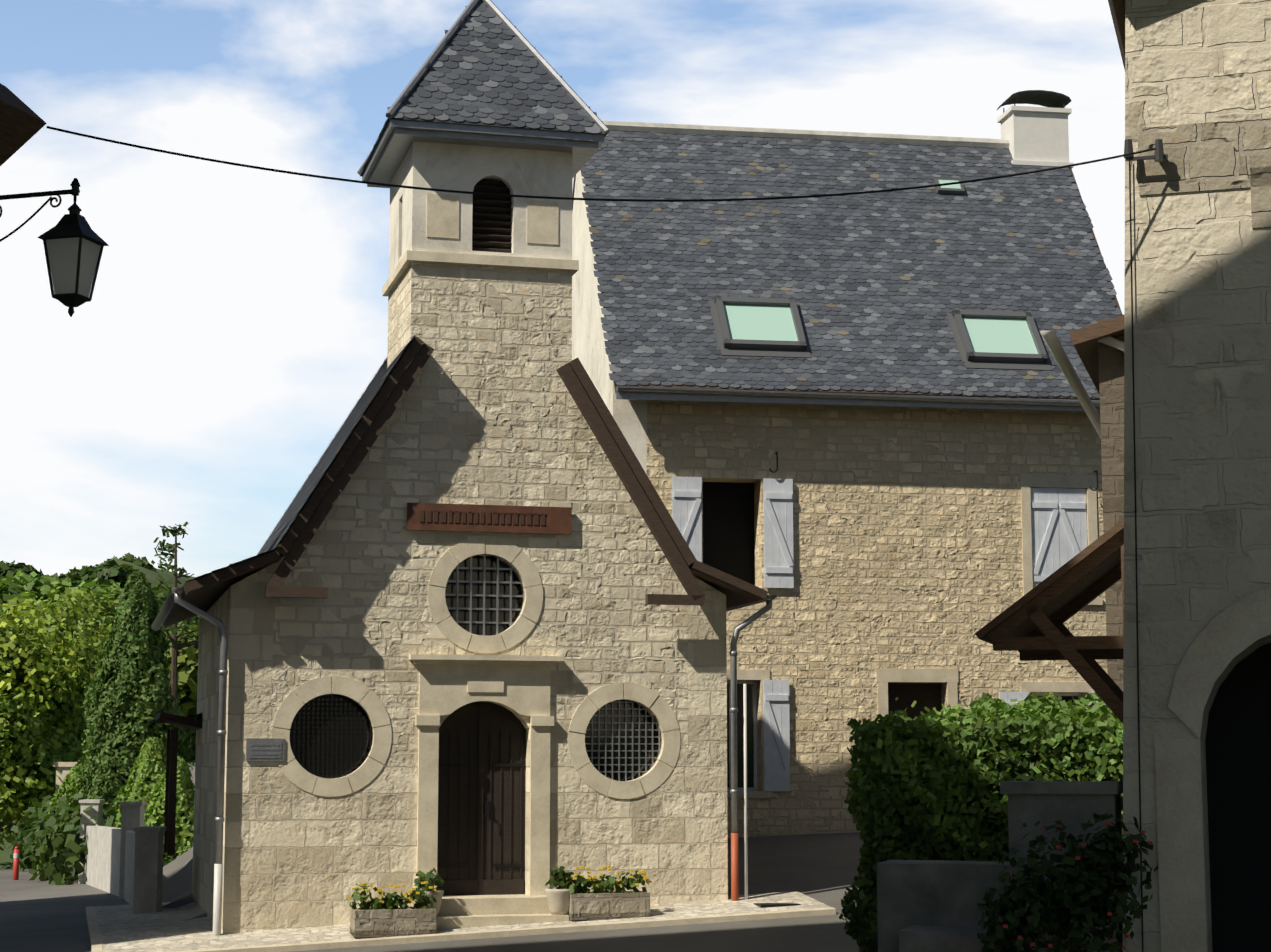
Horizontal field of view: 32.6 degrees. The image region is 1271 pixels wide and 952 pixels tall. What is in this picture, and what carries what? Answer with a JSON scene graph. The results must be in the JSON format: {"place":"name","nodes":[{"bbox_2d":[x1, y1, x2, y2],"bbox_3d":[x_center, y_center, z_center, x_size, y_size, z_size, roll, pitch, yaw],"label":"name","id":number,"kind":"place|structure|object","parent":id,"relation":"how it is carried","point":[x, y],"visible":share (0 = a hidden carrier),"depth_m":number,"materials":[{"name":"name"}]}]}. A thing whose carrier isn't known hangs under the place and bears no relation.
{"place":"outdoors","nodes":[
{"label":"outdoors","id":0,"kind":"place"},
{"bbox_2d":[0,83,46,165],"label":"house eave","id":1,"kind":"object","parent":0,"point":[22,123],"visible":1,"depth_m":11.28,"materials":[{"name":"brown wood"}]},
{"bbox_2d":[0,178,108,316],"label":"street lantern","id":2,"kind":"object","parent":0,"point":[73,223],"depth_m":11.27,"materials":[{"name":"black metal"}]},
{"bbox_2d":[0,560,194,869],"bbox_3d":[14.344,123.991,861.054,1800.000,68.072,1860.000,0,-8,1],"label":"terrain ground","id":3,"kind":"structure","parent":0,"point":[6,860],"depth_m":153.40,"materials":[{"name":"green plant"}]},
{"bbox_2d":[0,560,51,579],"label":"tree","id":4,"kind":"object","parent":3,"relation":"on","point":[5,570],"visible":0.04,"depth_m":154.80,"materials":[{"name":"green plant"}]},
{"bbox_2d":[0,600,55,823],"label":"tree","id":5,"kind":"object","parent":3,"relation":"on","point":[38,605],"depth_m":76.64,"materials":[{"name":"green plant"}]},
{"bbox_2d":[0,575,64,829],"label":"tree","id":6,"kind":"object","parent":3,"relation":"on","point":[7,589],"depth_m":77.49,"materials":[{"name":"green plant"}]},
{"bbox_2d":[32,765,79,872],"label":"bush","id":7,"kind":"object","parent":3,"relation":"on","point":[69,776],"visible":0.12,"depth_m":48.56,"materials":[{"name":"green plant"}]},
{"bbox_2d":[32,566,89,579],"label":"tree","id":8,"kind":"object","parent":3,"relation":"on","point":[62,576],"visible":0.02,"depth_m":158.26,"materials":[{"name":"green plant"}]},
{"bbox_2d":[0,569,123,604],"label":"tree","id":9,"kind":"object","parent":3,"relation":"on","point":[51,582],"depth_m":87.44,"materials":[{"name":"green plant"}]},
{"bbox_2d":[53,762,79,791],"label":"gate pier","id":10,"kind":"structure","parent":3,"relation":"on","point":[63,771],"depth_m":55.43,"materials":[{"name":"beige stone"}]},
{"bbox_2d":[0,583,161,884],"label":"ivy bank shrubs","id":11,"kind":"object","parent":3,"relation":"on","point":[49,659],"visible":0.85,"depth_m":56.06,"materials":[{"name":"green plant"}]},
{"bbox_2d":[50,588,118,620],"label":"tree","id":12,"kind":"object","parent":3,"relation":"on","point":[76,591],"depth_m":82.50,"materials":[{"name":"green plant"}]},
{"bbox_2d":[66,753,105,815],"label":"bush","id":13,"kind":"object","parent":3,"relation":"on","point":[77,791],"visible":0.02,"depth_m":46.57,"materials":[{"name":"green plant"}]},
{"bbox_2d":[89,744,114,803],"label":"bush","id":14,"kind":"object","parent":3,"relation":"on","point":[108,773],"visible":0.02,"depth_m":44.55,"materials":[{"name":"green plant"}]},
{"bbox_2d":[69,553,156,571],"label":"tree","id":15,"kind":"object","parent":3,"relation":"on","point":[138,561],"depth_m":163.07,"materials":[{"name":"green plant"}]},
{"bbox_2d":[70,559,163,608],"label":"tree","id":16,"kind":"object","parent":3,"relation":"on","point":[112,571],"depth_m":127.76,"materials":[{"name":"green plant"}]},
{"bbox_2d":[78,799,166,913],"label":"low garden wall","id":17,"kind":"structure","parent":3,"relation":"on","point":[125,861],"depth_m":35.10,"materials":[{"name":"concrete"}]},
{"bbox_2d":[49,571,195,870],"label":"ivy-covered tree","id":18,"kind":"object","parent":3,"relation":"on","point":[139,703],"depth_m":43.97,"materials":[{"name":"green plant"}]},
{"bbox_2d":[56,573,200,619],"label":"tree","id":19,"kind":"object","parent":3,"relation":"on","point":[153,588],"depth_m":131.40,"materials":[{"name":"green plant"}]},
{"bbox_2d":[112,737,166,827],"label":"bush","id":20,"kind":"object","parent":3,"relation":"on","point":[149,765],"depth_m":41.52,"materials":[{"name":"green plant"}]},
{"bbox_2d":[143,629,198,761],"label":"tree","id":21,"kind":"object","parent":3,"relation":"on","point":[187,668],"depth_m":72.59,"materials":[{"name":"green plant"}]},
{"bbox_2d":[158,604,198,630],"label":"tree","id":22,"kind":"object","parent":3,"relation":"on","point":[190,625],"visible":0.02,"depth_m":91.33,"materials":[{"name":"green plant"}]},
{"bbox_2d":[162,624,198,637],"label":"tree","id":23,"kind":"object","parent":3,"relation":"on","point":[196,627],"visible":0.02,"depth_m":84.16,"materials":[{"name":"green plant"}]},
{"bbox_2d":[192,270,405,921],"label":"chapel walls","id":24,"kind":"structure","parent":3,"relation":"on","point":[206,771],"depth_m":28.52,"materials":[{"name":"beige stone"}]},
{"bbox_2d":[155,712,201,855],"bbox_3d":[-6.439,4.358,30.828,0.744,1.980,1.500,2,-8,-14],"label":"wooden cross","id":25,"kind":"object","parent":24,"relation":"attached to","point":[171,783],"visible":0.88,"depth_m":30.24,"materials":[{"name":"wood"}]},
{"bbox_2d":[157,713,201,723],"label":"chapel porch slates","id":26,"kind":"object","parent":25,"relation":"on","point":[176,719],"visible":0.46,"depth_m":30.70,"materials":[{"name":"grey stone"}]},
{"bbox_2d":[289,694,372,778],"bbox_3d":[-3.617,3.091,25.800,0.998,0.998,0.024,2,-8,-14],"label":"window grille","id":27,"kind":"object","parent":24,"relation":"attached to","point":[333,738],"visible":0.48,"depth_m":25.80,"materials":[{"name":"black metal"}]},
{"bbox_2d":[151,587,775,863],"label":"gutter downspouts","id":28,"kind":"object","parent":24,"relation":"attached to","point":[174,596],"visible":0.92,"depth_m":25.43,"materials":[{"name":"grey metal"}]},
{"bbox_2d":[162,337,765,627],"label":"chapel roof","id":29,"kind":"structure","parent":24,"relation":"on","point":[205,598],"depth_m":27.02,"materials":[{"name":"brown wood"}]},
{"bbox_2d":[182,333,415,586],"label":"chapel roof slates","id":30,"kind":"object","parent":29,"relation":"on","point":[285,525],"visible":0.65,"depth_m":28.19,"materials":[{"name":"grey stone"}]},
{"bbox_2d":[288,555,657,780],"bbox_3d":[-1.943,2.348,26.558,4.600,2.780,0.040,2,-8,-14],"label":"window","id":31,"kind":"structure","parent":24,"relation":"attached to","point":[477,601],"depth_m":26.66,"materials":[{"name":"grey"}]},
{"bbox_2d":[213,684,747,935],"bbox_3d":[-1.741,4.137,25.969,6.460,3.350,0.100,2,-8,-14],"label":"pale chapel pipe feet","id":32,"kind":"object","parent":24,"relation":"attached to","point":[217,896],"visible":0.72,"depth_m":26.68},
{"bbox_2d":[445,554,660,780],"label":"chapel oculus grilles","id":33,"kind":"object","parent":24,"relation":"attached to","point":[497,596],"visible":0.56,"depth_m":26.61,"materials":[{"name":"silver metal"}]},
{"bbox_2d":[731,833,738,900],"bbox_3d":[1.219,4.995,26.630,0.088,1.220,0.092,2,-8,-14],"label":"drainpipe","id":34,"kind":"object","parent":24,"relation":"attached to","point":[734,870],"visible":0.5,"depth_m":26.62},
{"bbox_2d":[877,793,1122,951],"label":"garden wall blocks","id":35,"kind":"structure","parent":3,"relation":"on","point":[927,906],"depth_m":12.93,"materials":[{"name":"grey concrete"}]},
{"bbox_2d":[1000,781,1122,793],"bbox_3d":[2.583,1.880,13.117,0.680,0.070,0.630,-2,-8,17],"label":"wall coping","id":36,"kind":"object","parent":35,"relation":"on","point":[1061,787],"visible":0.86,"depth_m":12.83,"materials":[{"name":"grey concrete"}]},
{"bbox_2d":[977,813,1157,951],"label":"garden wall plants","id":37,"kind":"object","parent":35,"relation":"attached to","point":[1102,865],"visible":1,"depth_m":12.23,"materials":[{"name":"green plant"}]},
{"bbox_2d":[1003,821,1152,949],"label":"flowers","id":38,"kind":"object","parent":37,"relation":"attached to","point":[1078,858],"visible":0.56,"depth_m":12.24,"materials":[{"name":"red plant"}]},
{"bbox_2d":[1098,318,1123,690],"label":"house walls","id":39,"kind":"structure","parent":3,"relation":"on","point":[1111,373],"depth_m":22.59,"materials":[{"name":"beige stone"}]},
{"bbox_2d":[1040,330,1123,438],"bbox_3d":[5.949,2.477,26.000,1.120,7.050,8.300,-2,-8,17],"label":"gutter","id":40,"kind":"object","parent":39,"relation":"attached to","point":[1052,341],"visible":0.31,"depth_m":24.54,"materials":[{"name":"grey metal"}]},
{"bbox_2d":[1069,315,1123,394],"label":"house roof","id":41,"kind":"structure","parent":39,"relation":"on","point":[1085,341],"depth_m":22.57,"materials":[{"name":"brown wood"}]},
{"bbox_2d":[1123,0,1270,951],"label":"house walls","id":42,"kind":"structure","parent":3,"relation":"on","point":[1201,268],"depth_m":12.97,"materials":[{"name":"beige stone"}]},
{"bbox_2d":[975,519,1123,722],"bbox_3d":[3.221,1.168,16.151,1.149,1.574,1.800,-2,-8,17],"label":"wooden canopy","id":43,"kind":"object","parent":42,"relation":"attached to","point":[1029,626],"visible":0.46,"depth_m":15.41,"materials":[{"name":"brown wood"}]},
{"bbox_2d":[1108,0,1124,68],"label":"house roof","id":44,"kind":"structure","parent":42,"relation":"on","point":[1117,8],"depth_m":14.07,"materials":[{"name":"brown wood"}]},
{"bbox_2d":[1124,139,1167,161],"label":"house insulators","id":45,"kind":"object","parent":42,"relation":"attached to","point":[1159,156],"visible":1,"depth_m":13.11,"materials":[{"name":"grey"}]},
{"bbox_2d":[1137,117,1270,227],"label":"bare stone patch","id":46,"kind":"object","parent":42,"relation":"attached to","point":[1222,155],"visible":0.86,"depth_m":13.10,"materials":[{"name":"beige stone"}]},
{"bbox_2d":[1154,587,1270,951],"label":"stone arch surround","id":47,"kind":"object","parent":42,"relation":"in","point":[1221,641],"visible":0.88,"depth_m":12.68,"materials":[{"name":"grey stone"}]},
{"bbox_2d":[1205,642,1270,951],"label":"arched doorway","id":48,"kind":"structure","parent":42,"relation":"attached to","point":[1238,751],"depth_m":13.36,"materials":[{"name":"black"}]},
{"bbox_2d":[94,902,212,938],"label":"pavement","id":49,"kind":"structure","parent":0,"point":[118,921],"depth_m":27.66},
{"bbox_2d":[151,521,199,727],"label":"tree","id":50,"kind":"object","parent":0,"point":[182,570],"depth_m":50.20,"materials":[{"name":"green plant"}]},
{"bbox_2d":[415,890,443,916],"bbox_3d":[-2.400,4.953,25.158,0.360,0.300,0.351,2,-8,-14],"label":"flower pot","id":51,"kind":"object","parent":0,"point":[439,895],"depth_m":25.06,"materials":[{"name":"ceramic"}]},
{"bbox_2d":[414,868,443,890],"bbox_3d":[-2.391,4.710,25.204,0.336,0.345,0.349,-5,-9,35],"label":"potted plant","id":52,"kind":"object","parent":51,"relation":"on","point":[431,878],"depth_m":25.13,"materials":[{"name":"green plant"}]},
{"bbox_2d":[0,766,864,951],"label":"lane asphalt","id":53,"kind":"structure","parent":0,"point":[37,915],"depth_m":27.62,"materials":[{"name":"grey asphalt"}]},
{"bbox_2d":[13,846,19,879],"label":"road bollard","id":54,"kind":"object","parent":53,"relation":"on","point":[16,866],"visible":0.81,"depth_m":44.43,"materials":[{"name":"red"}]},
{"bbox_2d":[13,853,19,857],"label":"road bollard band","id":55,"kind":"object","parent":54,"relation":"attached to","point":[16,855],"visible":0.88,"depth_m":44.45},
{"bbox_2d":[86,906,102,951],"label":"road marking","id":56,"kind":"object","parent":53,"relation":"on","point":[95,935],"depth_m":26.52,"materials":[{"name":"white paint"}]},
{"bbox_2d":[145,756,194,865],"bbox_3d":[-8.277,6.446,39.050,1.655,2.798,1.679,0,-8,1],"label":"bush","id":57,"kind":"object","parent":53,"relation":"on","point":[184,828],"depth_m":38.92,"materials":[{"name":"green plant"}]},
{"bbox_2d":[172,907,835,951],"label":"curb","id":58,"kind":"structure","parent":53,"relation":"on","point":[536,930],"depth_m":24.87,"materials":[{"name":"grey stone"}]},
{"bbox_2d":[839,692,1122,951],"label":"lane hedge","id":59,"kind":"object","parent":53,"relation":"on","point":[923,786],"visible":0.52,"depth_m":19.52,"materials":[{"name":"green plant"}]},
{"bbox_2d":[102,891,829,951],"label":"sidewalk","id":60,"kind":"structure","parent":0,"point":[182,942],"depth_m":25.08,"materials":[{"name":"beige concrete"}]},
{"bbox_2d":[348,884,436,937],"bbox_3d":[-2.793,4.953,24.857,1.030,0.595,0.420,2,-8,-14],"label":"planter trough","id":61,"kind":"object","parent":60,"relation":"on","point":[382,922],"depth_m":24.69,"materials":[{"name":"beige stone"}]},
{"bbox_2d":[347,881,435,902],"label":"flowers","id":62,"kind":"object","parent":61,"relation":"in","point":[381,891],"visible":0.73,"depth_m":24.83,"materials":[{"name":"yellow plant"}]},
{"bbox_2d":[436,894,568,929],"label":"entrance steps","id":63,"kind":"structure","parent":60,"relation":"on","point":[462,911],"depth_m":25.42,"materials":[{"name":"beige stone"}]},
{"bbox_2d":[545,888,571,914],"bbox_3d":[-0.889,5.004,25.546,0.360,0.300,0.351,2,-8,-14],"label":"flower pot","id":64,"kind":"object","parent":63,"relation":"on","point":[558,900],"depth_m":25.42,"materials":[{"name":"ceramic"}]},
{"bbox_2d":[545,866,573,888],"bbox_3d":[-0.884,4.753,25.579,0.346,0.324,0.366,2,-8,-14],"label":"potted plant","id":65,"kind":"object","parent":64,"relation":"on","point":[559,877],"depth_m":25.54,"materials":[{"name":"green plant"}]},
{"bbox_2d":[563,870,649,919],"bbox_3d":[-0.346,4.944,25.680,1.054,0.558,0.432,2,-8,-14],"label":"planter trough","id":66,"kind":"object","parent":60,"relation":"on","point":[601,906],"depth_m":25.51,"materials":[{"name":"beige stone"}]},
{"bbox_2d":[565,866,651,886],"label":"flowers","id":67,"kind":"object","parent":66,"relation":"in","point":[617,872],"visible":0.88,"depth_m":25.65,"materials":[{"name":"yellow plant"}]},
{"bbox_2d":[753,903,800,907],"bbox_3d":[1.707,5.195,26.231,0.500,0.062,0.300,2,-8,-14],"label":"drain grate","id":68,"kind":"object","parent":60,"relation":"on","point":[763,905],"visible":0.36,"depth_m":26.10,"materials":[{"name":"black metal"}]},
{"bbox_2d":[221,261,727,933],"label":"chapel stone wall","id":69,"kind":"structure","parent":0,"point":[487,411],"depth_m":26.46,"materials":[{"name":"beige stone"}]},
{"bbox_2d":[246,738,283,760],"bbox_3d":[-4.340,3.208,25.462,0.440,0.260,0.035,2,-8,-14],"label":"plaque","id":70,"kind":"object","parent":69,"relation":"attached to","point":[264,749],"visible":1,"depth_m":25.45,"materials":[{"name":"grey metal"}]},
{"bbox_2d":[271,536,679,895],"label":"stone surrounds","id":71,"kind":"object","parent":69,"relation":"attached to","point":[520,685],"depth_m":26.20,"materials":[{"name":"beige stone"}]},
{"bbox_2d":[184,337,767,605],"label":"bargeboards","id":72,"kind":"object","parent":69,"relation":"attached to","point":[354,452],"depth_m":26.20,"materials":[{"name":"brown wood"}]},
{"bbox_2d":[382,193,578,295],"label":"stone cornice","id":73,"kind":"structure","parent":69,"relation":"on","point":[443,218],"depth_m":26.90,"materials":[{"name":"beige stone"}]},
{"bbox_2d":[389,141,572,276],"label":"belfry wall","id":74,"kind":"structure","parent":73,"relation":"on","point":[459,167],"depth_m":27.09,"materials":[{"name":"beige paint"}]},
{"bbox_2d":[362,119,603,187],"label":"tower eaves","id":75,"kind":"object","parent":74,"relation":"on","point":[398,138],"depth_m":27.00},
{"bbox_2d":[360,1,606,176],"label":"chapel spire","id":76,"kind":"object","parent":75,"relation":"on","point":[479,123],"visible":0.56,"depth_m":26.86,"materials":[{"name":"grey stone"}]},
{"bbox_2d":[363,2,600,167],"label":"chapel spire slates","id":77,"kind":"object","parent":76,"relation":"on","point":[470,99],"visible":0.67,"depth_m":27.26,"materials":[{"name":"grey stone"}]},
{"bbox_2d":[357,0,609,174],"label":"chapel spire hips","id":78,"kind":"object","parent":76,"relation":"on","point":[518,35],"visible":0.58,"depth_m":27.55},
{"bbox_2d":[472,179,511,252],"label":"chapel louvres","id":79,"kind":"object","parent":74,"relation":"in","point":[491,223],"visible":0.27,"depth_m":27.14,"materials":[{"name":"brown wood"}]},
{"bbox_2d":[437,701,525,895],"bbox_3d":[-1.882,4.043,26.281,1.116,2.618,0.075,2,-8,-14],"label":"wooden door","id":80,"kind":"structure","parent":69,"relation":"in","point":[480,738],"depth_m":26.28,"materials":[{"name":"brown wood"}]},
{"bbox_2d":[437,763,524,867],"bbox_3d":[-1.866,4.093,26.211,1.080,1.240,0.076,2,-8,-14],"label":"door hardware","id":81,"kind":"object","parent":80,"relation":"attached to","point":[487,808],"visible":0.88,"depth_m":26.25,"materials":[{"name":"black metal"}]},
{"bbox_2d":[407,503,571,533],"bbox_3d":[-1.773,0.520,26.458,2.030,0.330,0.040,2,-8,-14],"label":"sign board","id":82,"kind":"object","parent":69,"relation":"attached to","point":[558,520],"visible":0.79,"depth_m":26.44,"materials":[{"name":"brown wood"}]},
{"bbox_2d":[420,510,546,524],"bbox_3d":[-1.846,0.509,26.415,1.565,0.140,0.011,2,-8,-14],"label":"sign lettering","id":83,"kind":"object","parent":82,"relation":"attached to","point":[495,517],"visible":1,"depth_m":26.41},
{"bbox_2d":[0,0,1124,577],"label":"sky","id":84,"kind":"structure","parent":0,"point":[235,319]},
{"bbox_2d":[572,170,646,473],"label":"gable side wall","id":85,"kind":"structure","parent":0,"point":[589,352],"depth_m":35.72,"materials":[{"name":"beige paint"}]},
{"bbox_2d":[601,120,1009,147],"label":"roof ridge","id":86,"kind":"structure","parent":0,"point":[799,134],"depth_m":38.34,"materials":[{"name":"grey metal"}]},
{"bbox_2d":[647,400,1107,837],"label":"house wall","id":87,"kind":"structure","parent":0,"point":[907,537],"depth_m":33.51,"materials":[{"name":"beige stone"}]},
{"bbox_2d":[572,136,1122,399],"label":"house roof deck","id":88,"kind":"structure","parent":87,"relation":"on","point":[874,391],"depth_m":33.58,"materials":[{"name":"grey stone"}]},
{"bbox_2d":[580,130,1121,397],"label":"house roof slates","id":89,"kind":"object","parent":88,"relation":"on","point":[742,261],"visible":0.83,"depth_m":35.88,"materials":[{"name":"grey stone"}]},
{"bbox_2d":[709,178,1052,370],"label":"roof window frames","id":90,"kind":"structure","parent":89,"relation":"in","point":[801,348],"depth_m":34.24,"materials":[{"name":"grey metal"}]},
{"bbox_2d":[723,180,1037,353],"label":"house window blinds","id":91,"kind":"object","parent":90,"relation":"in","point":[751,322],"visible":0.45,"depth_m":34.44,"materials":[{"name":"green glass"}]},
{"bbox_2d":[997,106,1073,168],"bbox_3d":[7.186,-5.703,39.063,1.140,1.680,0.820,1,-8,-9],"label":"house chimney","id":92,"kind":"object","parent":89,"relation":"on","point":[1036,136],"visible":0.62,"depth_m":38.76,"materials":[{"name":"white paint"}]},
{"bbox_2d":[997,90,1070,112],"bbox_3d":[7.186,-6.685,39.192,1.140,0.340,0.760,1,-8,-9],"label":"chimney cap","id":93,"kind":"object","parent":92,"relation":"on","point":[1051,99],"visible":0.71,"depth_m":39.16,"materials":[{"name":"black metal"}]},
{"bbox_2d":[616,386,1099,411],"bbox_3d":[3.990,-1.167,33.301,8.640,0.180,0.170,1,-8,-9],"label":"roof gutter","id":94,"kind":"object","parent":87,"relation":"attached to","point":[706,395],"visible":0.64,"depth_m":33.17,"materials":[{"name":"grey metal"}]},
{"bbox_2d":[672,476,1104,790],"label":"window shutters","id":95,"kind":"object","parent":87,"relation":"attached to","point":[1059,527],"visible":0.62,"depth_m":33.23,"materials":[{"name":"grey wood"}]},
{"bbox_2d":[727,474,1102,797],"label":"window surrounds","id":96,"kind":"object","parent":87,"relation":"in","point":[884,676],"depth_m":33.67,"materials":[{"name":"beige stone"}]},
{"bbox_2d":[727,681,1081,790],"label":"house casements","id":97,"kind":"object","parent":96,"relation":"in","point":[754,683],"visible":0.23,"depth_m":33.15,"materials":[{"name":"grey wood"}]},
{"bbox_2d":[727,684,1077,787],"bbox_3d":[4.023,4.009,33.504,5.900,1.570,0.010,1,-8,-9],"label":"window pane","id":98,"kind":"structure","parent":97,"relation":"in","point":[750,757],"depth_m":33.12,"materials":[{"name":"black glass"}]},
{"bbox_2d":[888,683,941,718],"bbox_3d":[4.276,4.597,33.487,0.940,2.800,0.050,1,-8,-9],"label":"house door leaf","id":99,"kind":"object","parent":96,"relation":"in","point":[927,695],"visible":0.21,"depth_m":33.62,"materials":[{"name":"brown wood"}]},
{"bbox_2d":[769,452,1097,490],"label":"wall hooks","id":100,"kind":"object","parent":87,"relation":"attached to","point":[776,453],"visible":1,"depth_m":33.34,"materials":[{"name":"metal"}]},
{"bbox_3d":[-8.407,-2.441,5.693,6.000,15.500,14.000,-2,-8,17],"label":"house","id":101,"kind":"object","parent":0,"visible":0},
{"bbox_2d":[47,126,1155,951],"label":"overhead wire","id":102,"kind":"object","parent":101,"relation":"attached to","point":[769,198],"visible":0.96,"depth_m":12.53,"materials":[{"name":"black metal"}]}
]}

